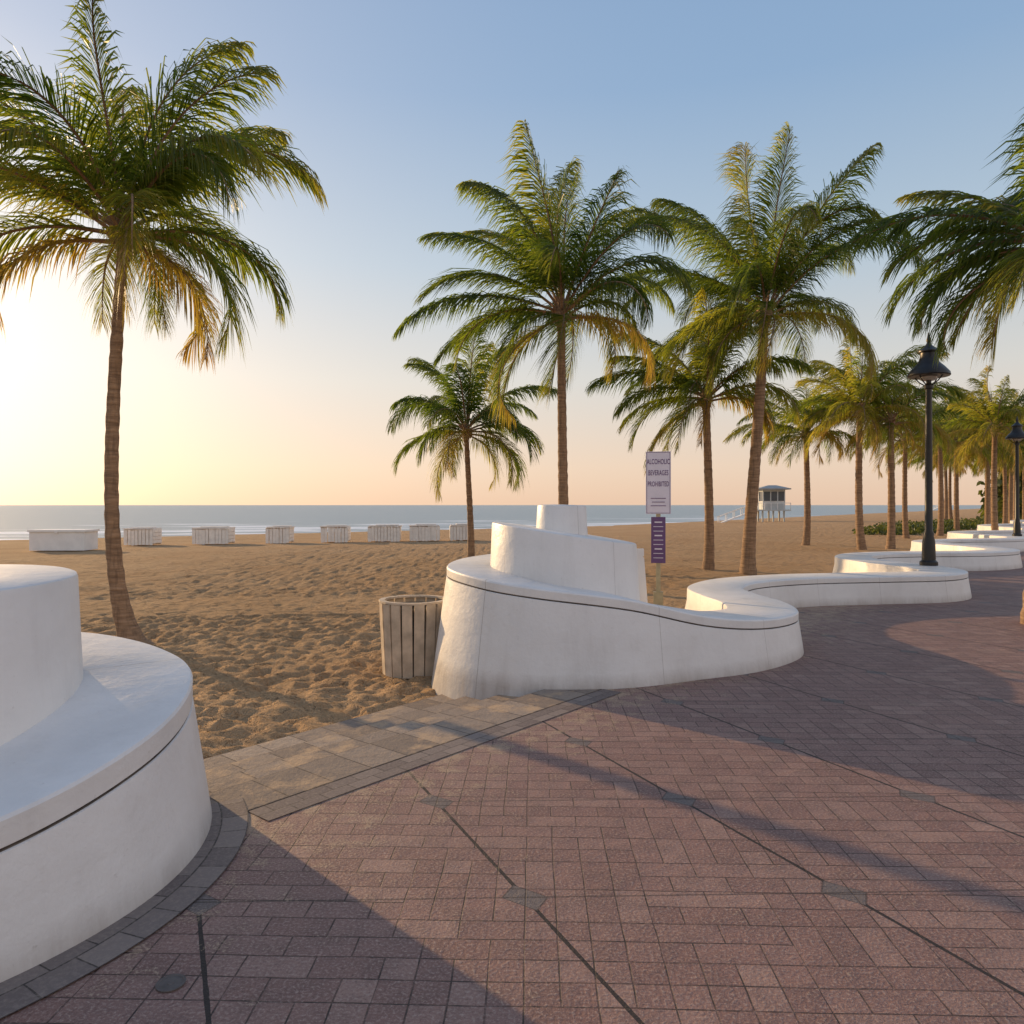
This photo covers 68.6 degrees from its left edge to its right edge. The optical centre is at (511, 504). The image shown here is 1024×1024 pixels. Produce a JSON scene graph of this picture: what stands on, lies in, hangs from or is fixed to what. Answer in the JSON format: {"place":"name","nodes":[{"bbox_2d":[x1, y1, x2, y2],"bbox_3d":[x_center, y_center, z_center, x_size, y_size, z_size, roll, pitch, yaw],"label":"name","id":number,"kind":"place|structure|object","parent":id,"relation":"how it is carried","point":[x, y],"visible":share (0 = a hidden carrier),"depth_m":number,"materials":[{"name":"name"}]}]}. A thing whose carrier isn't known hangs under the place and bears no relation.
{"place":"outdoors","nodes":[
{"label":"outdoors","id":0,"kind":"place"},
{"bbox_2d":[0,505,980,539],"bbox_3d":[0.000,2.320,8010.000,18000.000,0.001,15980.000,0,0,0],"label":"sea water","id":1,"kind":"structure","parent":0,"point":[17,522],"depth_m":166.32,"materials":[{"name":"blue liquid"}]},
{"bbox_2d":[0,509,982,758],"bbox_3d":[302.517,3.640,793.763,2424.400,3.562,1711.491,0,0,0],"label":"sand beach","id":2,"kind":"structure","parent":0,"point":[260,637],"depth_m":16.65,"materials":[{"name":"beige sand"}]},
{"bbox_2d":[27,529,99,550],"bbox_3d":[-19.699,1.522,32.987,2.420,0.895,1.325,0,0,-3],"label":"beach storage box","id":3,"kind":"object","parent":2,"relation":"on","point":[62,539],"visible":1,"depth_m":32.41,"materials":[{"name":"white paint"}]},
{"bbox_2d":[123,527,161,544],"bbox_3d":[-18.951,1.588,38.499,1.453,0.919,1.330,0,0,-6],"label":"beach lounger stack","id":4,"kind":"object","parent":2,"relation":"on","point":[140,535],"visible":1,"depth_m":37.91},
{"bbox_2d":[0,0,327,643],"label":"palm tree","id":5,"kind":"object","parent":2,"relation":"on","point":[160,181],"visible":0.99,"depth_m":10.49,"materials":[{"name":"green plant"}]},
{"bbox_2d":[191,526,234,543],"bbox_3d":[-15.572,1.566,39.180,1.836,0.919,1.330,0,0,-6],"label":"beach lounger stack","id":6,"kind":"object","parent":2,"relation":"on","point":[214,534],"visible":1,"depth_m":38.58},
{"bbox_2d":[266,525,294,542],"bbox_3d":[-12.285,1.545,39.803,1.281,0.920,1.330,0,0,-6],"label":"beach lounger stack","id":7,"kind":"object","parent":2,"relation":"on","point":[280,534],"visible":1,"depth_m":39.20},
{"bbox_2d":[320,525,350,542],"bbox_3d":[-9.487,1.526,40.348,1.465,0.920,1.330,0,0,-6],"label":"beach lounger stack","id":8,"kind":"object","parent":2,"relation":"on","point":[341,533],"visible":1,"depth_m":39.73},
{"bbox_2d":[368,524,401,541],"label":"beach lounger stack","id":9,"kind":"object","parent":2,"relation":"on","point":[382,532],"visible":1,"depth_m":40.19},
{"bbox_2d":[203,689,601,810],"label":"beach steps","id":10,"kind":"structure","parent":2,"relation":"on","point":[262,774],"depth_m":5.59,"materials":[{"name":"stone"}]},
{"bbox_2d":[379,595,443,678],"bbox_3d":[-1.140,1.520,8.750,0.820,0.850,0.814,0,0,-6],"label":"slatted trash bin","id":11,"kind":"object","parent":2,"relation":"on","point":[409,628],"visible":0.86,"depth_m":8.41,"materials":[{"name":"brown wood"}]},
{"bbox_2d":[409,524,439,540],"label":"beach lounger stack","id":12,"kind":"object","parent":2,"relation":"on","point":[426,532],"visible":1,"depth_m":40.58,"materials":[{"name":"white plastic"}]},
{"bbox_2d":[450,523,467,540],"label":"beach lounger stack","id":13,"kind":"object","parent":2,"relation":"on","point":[458,531],"visible":0.69,"depth_m":40.92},
{"bbox_2d":[386,325,557,556],"bbox_3d":[-1.425,-1.836,26.211,6.560,8.207,5.949,0,0,0],"label":"palm tree","id":14,"kind":"object","parent":2,"relation":"on","point":[465,430],"visible":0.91,"depth_m":25.64,"materials":[{"name":"green plant"}]},
{"bbox_2d":[391,119,696,504],"bbox_3d":[0.848,-3.170,18.171,7.025,10.750,7.402,0,0,0],"label":"palm tree","id":15,"kind":"object","parent":2,"relation":"on","point":[545,265],"visible":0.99,"depth_m":17.25,"materials":[{"name":"green plant"}]},
{"bbox_2d":[646,451,670,605],"bbox_3d":[1.974,0.675,10.120,0.330,2.790,0.100,0,0,10],"label":"beach rules sign","id":16,"kind":"object","parent":2,"relation":"on","point":[658,483],"visible":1,"depth_m":10.08,"materials":[{"name":"metal"}]},
{"bbox_2d":[584,287,814,569],"bbox_3d":[5.718,-1.919,23.132,5.270,8.405,6.077,0,0,-43],"label":"palm tree","id":17,"kind":"object","parent":2,"relation":"on","point":[685,382],"visible":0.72,"depth_m":22.71,"materials":[{"name":"green plant"}]},
{"bbox_2d":[717,485,790,521],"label":"lifeguard tower","id":18,"kind":"structure","parent":2,"relation":"on","point":[772,498],"depth_m":93.90,"materials":[{"name":"paint"}]},
{"bbox_2d":[760,491,783,500],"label":"windows","id":19,"kind":"structure","parent":18,"relation":"in","point":[780,493],"depth_m":93.93,"materials":[{"name":"grey glass"}]},
{"bbox_2d":[611,121,929,575],"bbox_3d":[7.137,-4.107,21.319,8.617,12.804,8.458,0,0,36],"label":"palm tree","id":20,"kind":"object","parent":2,"relation":"on","point":[764,273],"visible":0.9,"depth_m":20.47,"materials":[{"name":"green plant"}]},
{"bbox_2d":[722,371,864,544],"bbox_3d":[14.011,-2.020,36.639,6.440,8.636,7.014,0,0,0],"label":"palm tree","id":21,"kind":"object","parent":2,"relation":"on","point":[781,428],"visible":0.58,"depth_m":36.37,"materials":[{"name":"green plant"}]},
{"bbox_2d":[783,336,946,549],"bbox_3d":[15.068,-2.618,32.710,6.218,9.870,6.561,0,0,20],"label":"palm tree","id":22,"kind":"object","parent":2,"relation":"on","point":[852,388],"visible":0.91,"depth_m":32.33,"materials":[{"name":"green plant"}]},
{"bbox_2d":[797,353,966,548],"bbox_3d":[16.457,-2.150,33.208,6.650,8.918,7.243,0,0,-34],"label":"palm tree","id":23,"kind":"object","parent":2,"relation":"on","point":[890,424],"visible":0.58,"depth_m":33.12,"materials":[{"name":"green plant"}]},
{"bbox_2d":[851,397,967,537],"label":"palm tree","id":24,"kind":"object","parent":2,"relation":"on","point":[904,445],"visible":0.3,"depth_m":43.61,"materials":[{"name":"green plant"}]},
{"bbox_2d":[865,390,993,535],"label":"palm tree","id":25,"kind":"object","parent":2,"relation":"on","point":[940,524],"visible":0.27,"depth_m":47.39,"materials":[{"name":"green plant"}]},
{"bbox_2d":[852,515,1021,534],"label":"dune shrubs","id":26,"kind":"object","parent":2,"relation":"on","point":[916,528],"visible":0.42,"depth_m":54.20,"materials":[{"name":"green plant"}]},
{"bbox_2d":[896,435,977,519],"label":"palm tree","id":27,"kind":"object","parent":2,"relation":"on","point":[945,474],"visible":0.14,"depth_m":77.96,"materials":[{"name":"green plant"}]},
{"bbox_2d":[916,448,983,519],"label":"palm tree","id":28,"kind":"object","parent":2,"relation":"on","point":[950,514],"visible":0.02,"depth_m":91.87,"materials":[{"name":"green plant"}]},
{"bbox_2d":[899,399,1015,530],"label":"palm tree","id":29,"kind":"object","parent":2,"relation":"on","point":[956,504],"visible":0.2,"depth_m":52.71,"materials":[{"name":"green plant"}]},
{"bbox_2d":[933,364,1023,529],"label":"palm tree","id":30,"kind":"object","parent":2,"relation":"on","point":[1005,414],"visible":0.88,"depth_m":37.66,"materials":[{"name":"green plant"}]},
{"bbox_2d":[933,405,1023,523],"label":"palm tree","id":31,"kind":"object","parent":2,"relation":"on","point":[987,499],"visible":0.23,"depth_m":52.02,"materials":[{"name":"green plant"}]},
{"bbox_2d":[943,416,1023,523],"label":"palm tree","id":32,"kind":"object","parent":2,"relation":"on","point":[1005,504],"visible":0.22,"depth_m":54.88,"materials":[{"name":"green plant"}]},
{"bbox_2d":[944,391,1023,522],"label":"palm tree","id":33,"kind":"object","parent":2,"relation":"on","point":[973,458],"visible":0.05,"depth_m":57.74,"materials":[{"name":"green plant"}]},
{"bbox_2d":[969,450,1023,523],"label":"palm tree","id":34,"kind":"object","parent":2,"relation":"on","point":[1010,506],"visible":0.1,"depth_m":69.06,"materials":[{"name":"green plant"}]},
{"bbox_2d":[976,465,1022,518],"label":"distant trees","id":35,"kind":"object","parent":2,"relation":"on","point":[1000,495],"visible":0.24,"depth_m":95.65,"materials":[{"name":"green plant"}]},
{"bbox_2d":[980,392,1023,519],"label":"palm tree","id":36,"kind":"object","parent":2,"relation":"on","point":[1013,474],"visible":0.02,"depth_m":63.71,"materials":[{"name":"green plant"}]},
{"bbox_2d":[982,461,1023,477],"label":"palm tree","id":37,"kind":"object","parent":2,"relation":"on","point":[1019,470],"visible":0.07,"depth_m":70.51,"materials":[{"name":"green plant"}]},
{"bbox_2d":[997,463,1023,519],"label":"palm tree","id":38,"kind":"object","parent":2,"relation":"on","point":[1022,494],"visible":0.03,"depth_m":75.74,"materials":[{"name":"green plant"}]},
{"bbox_2d":[0,551,1023,1023],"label":"brick pavement","id":39,"kind":"structure","parent":0,"point":[826,827],"depth_m":3.49,"materials":[{"name":"red brick"}]},
{"bbox_2d":[0,564,211,982],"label":"curved bench wall","id":40,"kind":"structure","parent":39,"relation":"on","point":[105,813],"depth_m":3.32,"materials":[{"name":"white paint"}]},
{"bbox_2d":[0,798,247,1018],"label":"paver border","id":41,"kind":"object","parent":39,"relation":"on","point":[197,876],"visible":0.67,"depth_m":3.05,"materials":[{"name":"grey stone"}]},
{"bbox_2d":[155,974,185,992],"bbox_3d":[-1.210,1.695,2.660,0.100,0.004,0.100,0,0,0],"label":"drain cover","id":42,"kind":"object","parent":39,"relation":"on","point":[169,983],"visible":1,"depth_m":2.66,"materials":[{"name":"metal"}]},
{"bbox_2d":[248,689,621,820],"bbox_3d":[-0.233,1.696,5.472,0.200,0.001,3.599,0,0,40],"label":"paver border","id":43,"kind":"object","parent":39,"relation":"on","point":[279,808],"visible":1,"depth_m":4.96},
{"bbox_2d":[431,504,1023,699],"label":"curved bench wall","id":44,"kind":"structure","parent":39,"relation":"on","point":[555,598],"depth_m":7.50,"materials":[{"name":"white paint"}]},
{"bbox_2d":[907,332,950,565],"bbox_3d":[8.500,-1.140,15.300,0.800,4.760,0.800,0,0,0],"label":"street lamp","id":45,"kind":"object","parent":44,"relation":"on","point":[923,370],"visible":0.93,"depth_m":15.23,"materials":[{"name":"black metal"}]},
{"bbox_2d":[1005,416,1023,535],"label":"street lamp","id":46,"kind":"object","parent":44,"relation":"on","point":[1016,434],"visible":1,"depth_m":29.64,"materials":[{"name":"black metal"}]},
{"bbox_2d":[839,107,1023,623],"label":"palm tree","id":47,"kind":"object","parent":39,"relation":"on","point":[1003,227],"visible":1,"depth_m":10.95,"materials":[{"name":"green plant"}]},
{"bbox_2d":[0,0,1023,504],"label":"sky","id":48,"kind":"structure","parent":0,"point":[393,105],"materials":[{"name":"blue"}]}
]}

